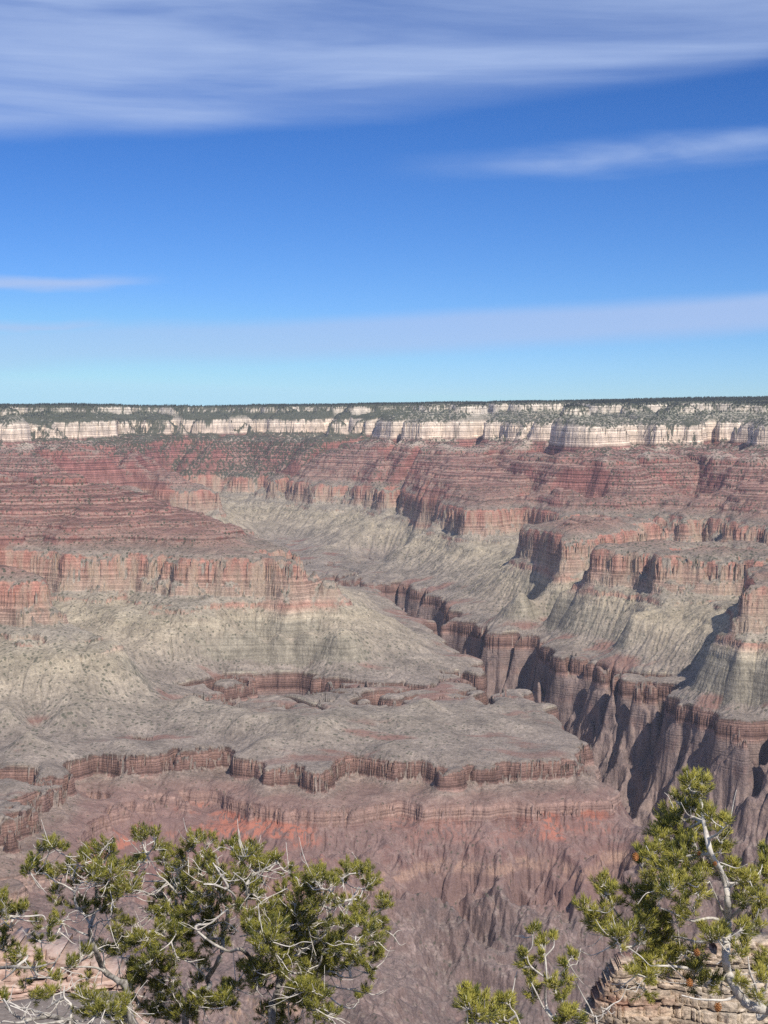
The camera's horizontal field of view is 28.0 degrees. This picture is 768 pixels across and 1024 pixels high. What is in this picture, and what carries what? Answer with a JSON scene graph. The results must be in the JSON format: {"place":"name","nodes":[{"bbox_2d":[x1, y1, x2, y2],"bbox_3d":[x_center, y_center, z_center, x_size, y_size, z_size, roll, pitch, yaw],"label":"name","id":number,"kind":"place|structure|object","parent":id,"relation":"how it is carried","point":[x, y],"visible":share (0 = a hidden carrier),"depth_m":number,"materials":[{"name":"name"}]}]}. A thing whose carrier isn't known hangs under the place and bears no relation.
{"place":"outdoors","nodes":[
{"label":"outdoors","id":0,"kind":"place"},
{"bbox_2d":[0,991,138,1023],"bbox_3d":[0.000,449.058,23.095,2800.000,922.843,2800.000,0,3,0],"label":"ground","id":1,"kind":"structure","parent":0,"point":[6,1014],"depth_m":223.91,"materials":[{"name":"beige stone"}]},
{"bbox_2d":[0,883,74,991],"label":"pinyon branches","id":2,"kind":"object","parent":1,"relation":"on","point":[17,910],"visible":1,"depth_m":10.68,"materials":[{"name":"green plant"}]},
{"bbox_2d":[0,926,151,1023],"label":"rock ledge","id":3,"kind":"object","parent":1,"relation":"on","point":[50,953],"visible":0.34,"depth_m":264.51,"materials":[{"name":"stone"}]},
{"bbox_2d":[0,973,153,1023],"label":"pinyon","id":4,"kind":"object","parent":1,"relation":"on","point":[95,1004],"visible":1,"depth_m":10.05,"materials":[{"name":"green plant"}]},
{"bbox_2d":[18,820,152,1023],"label":"pinyon pine","id":5,"kind":"object","parent":1,"relation":"on","point":[97,871],"visible":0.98,"depth_m":11.15,"materials":[{"name":"green plant"}]},
{"bbox_2d":[96,819,238,1023],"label":"pinyon pine","id":6,"kind":"object","parent":1,"relation":"on","point":[190,1005],"visible":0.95,"depth_m":11.77,"materials":[{"name":"green plant"}]},
{"bbox_2d":[178,819,403,1023],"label":"pinyon pine","id":7,"kind":"object","parent":1,"relation":"on","point":[275,926],"visible":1,"depth_m":11.03,"materials":[{"name":"green plant"}]},
{"bbox_2d":[451,970,525,1023],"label":"pine shrub","id":8,"kind":"object","parent":1,"relation":"on","point":[481,1010],"visible":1,"depth_m":8.44,"materials":[{"name":"green plant"}]},
{"bbox_2d":[511,917,606,1023],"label":"pine sapling","id":9,"kind":"object","parent":1,"relation":"on","point":[566,1011],"visible":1,"depth_m":8.64,"materials":[{"name":"green plant"}]},
{"bbox_2d":[572,974,627,1023],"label":"dead branch","id":10,"kind":"object","parent":1,"relation":"on","point":[595,1018],"visible":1,"depth_m":8.59,"materials":[{"name":"grey wood"}]},
{"bbox_2d":[570,764,767,1014],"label":"pinyon pine","id":11,"kind":"object","parent":1,"relation":"on","point":[670,859],"visible":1,"depth_m":8.90,"materials":[{"name":"green plant"}]},
{"bbox_2d":[578,931,767,1023],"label":"rock outcrop","id":12,"kind":"object","parent":1,"relation":"on","point":[671,1005],"visible":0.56,"depth_m":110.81,"materials":[{"name":"stone"}]},
{"bbox_2d":[730,837,767,1020],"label":"pinyon pine","id":13,"kind":"object","parent":1,"relation":"on","point":[762,852],"visible":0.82,"depth_m":9.32,"materials":[{"name":"green plant"}]},
{"bbox_2d":[0,494,767,822],"bbox_3d":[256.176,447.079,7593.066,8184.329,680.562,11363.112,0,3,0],"label":"plateau","id":14,"kind":"structure","parent":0,"point":[110,698],"depth_m":5346.45,"materials":[{"name":"grey stone"}]},
{"bbox_2d":[0,565,51,645],"bbox_3d":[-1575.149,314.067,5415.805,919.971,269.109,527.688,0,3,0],"label":"butte","id":15,"kind":"object","parent":14,"relation":"on","point":[25,605],"visible":0.95,"depth_m":5340.79,"materials":[{"name":"stone"}]},
{"bbox_2d":[0,473,350,615],"bbox_3d":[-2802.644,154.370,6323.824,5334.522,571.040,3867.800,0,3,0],"label":"mesa","id":16,"kind":"structure","parent":14,"relation":"on","point":[71,538],"depth_m":6555.72,"materials":[{"name":"stone"}]},
{"bbox_2d":[639,539,767,610],"bbox_3d":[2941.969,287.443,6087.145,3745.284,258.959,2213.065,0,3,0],"label":"butte","id":17,"kind":"object","parent":14,"relation":"on","point":[677,573],"visible":0.87,"depth_m":6368.84,"materials":[{"name":"stone"}]},
{"bbox_2d":[721,565,767,649],"bbox_3d":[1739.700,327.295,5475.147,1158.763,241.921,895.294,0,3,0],"label":"butte","id":18,"kind":"object","parent":14,"relation":"on","point":[749,622],"visible":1,"depth_m":5228.05,"materials":[{"name":"stone"}]},
{"bbox_2d":[0,759,767,1023],"bbox_3d":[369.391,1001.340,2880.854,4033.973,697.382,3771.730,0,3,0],"label":"ravine","id":19,"kind":"structure","parent":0,"point":[476,881],"depth_m":4071.93,"materials":[{"name":"stone"}]},
{"bbox_2d":[0,414,767,639],"bbox_3d":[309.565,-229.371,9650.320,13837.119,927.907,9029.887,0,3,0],"label":"canyon wall","id":20,"kind":"structure","parent":0,"point":[588,520],"depth_m":10350.64,"materials":[{"name":"stone"}]},
{"bbox_2d":[0,397,767,456],"bbox_3d":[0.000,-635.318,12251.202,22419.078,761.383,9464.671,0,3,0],"label":"rim","id":21,"kind":"object","parent":20,"relation":"attached to","point":[455,425],"visible":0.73,"depth_m":12409.07,"materials":[{"name":"beige stone"}]},
{"bbox_2d":[0,396,767,454],"bbox_3d":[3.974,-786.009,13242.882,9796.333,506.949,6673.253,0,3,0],"label":"forest","id":22,"kind":"object","parent":21,"relation":"on","point":[670,399],"visible":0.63,"depth_m":13503.25,"materials":[{"name":"green plant"}]},
{"bbox_2d":[0,0,767,405],"label":"sky","id":23,"kind":"structure","parent":0,"point":[203,202],"materials":[{"name":"blue"}]},
{"bbox_2d":[190,560,767,879],"bbox_3d":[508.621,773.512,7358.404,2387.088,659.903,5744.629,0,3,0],"label":"gorge","id":24,"kind":"structure","parent":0,"point":[641,757],"depth_m":5565.66,"materials":[{"name":"stone"}]}
]}

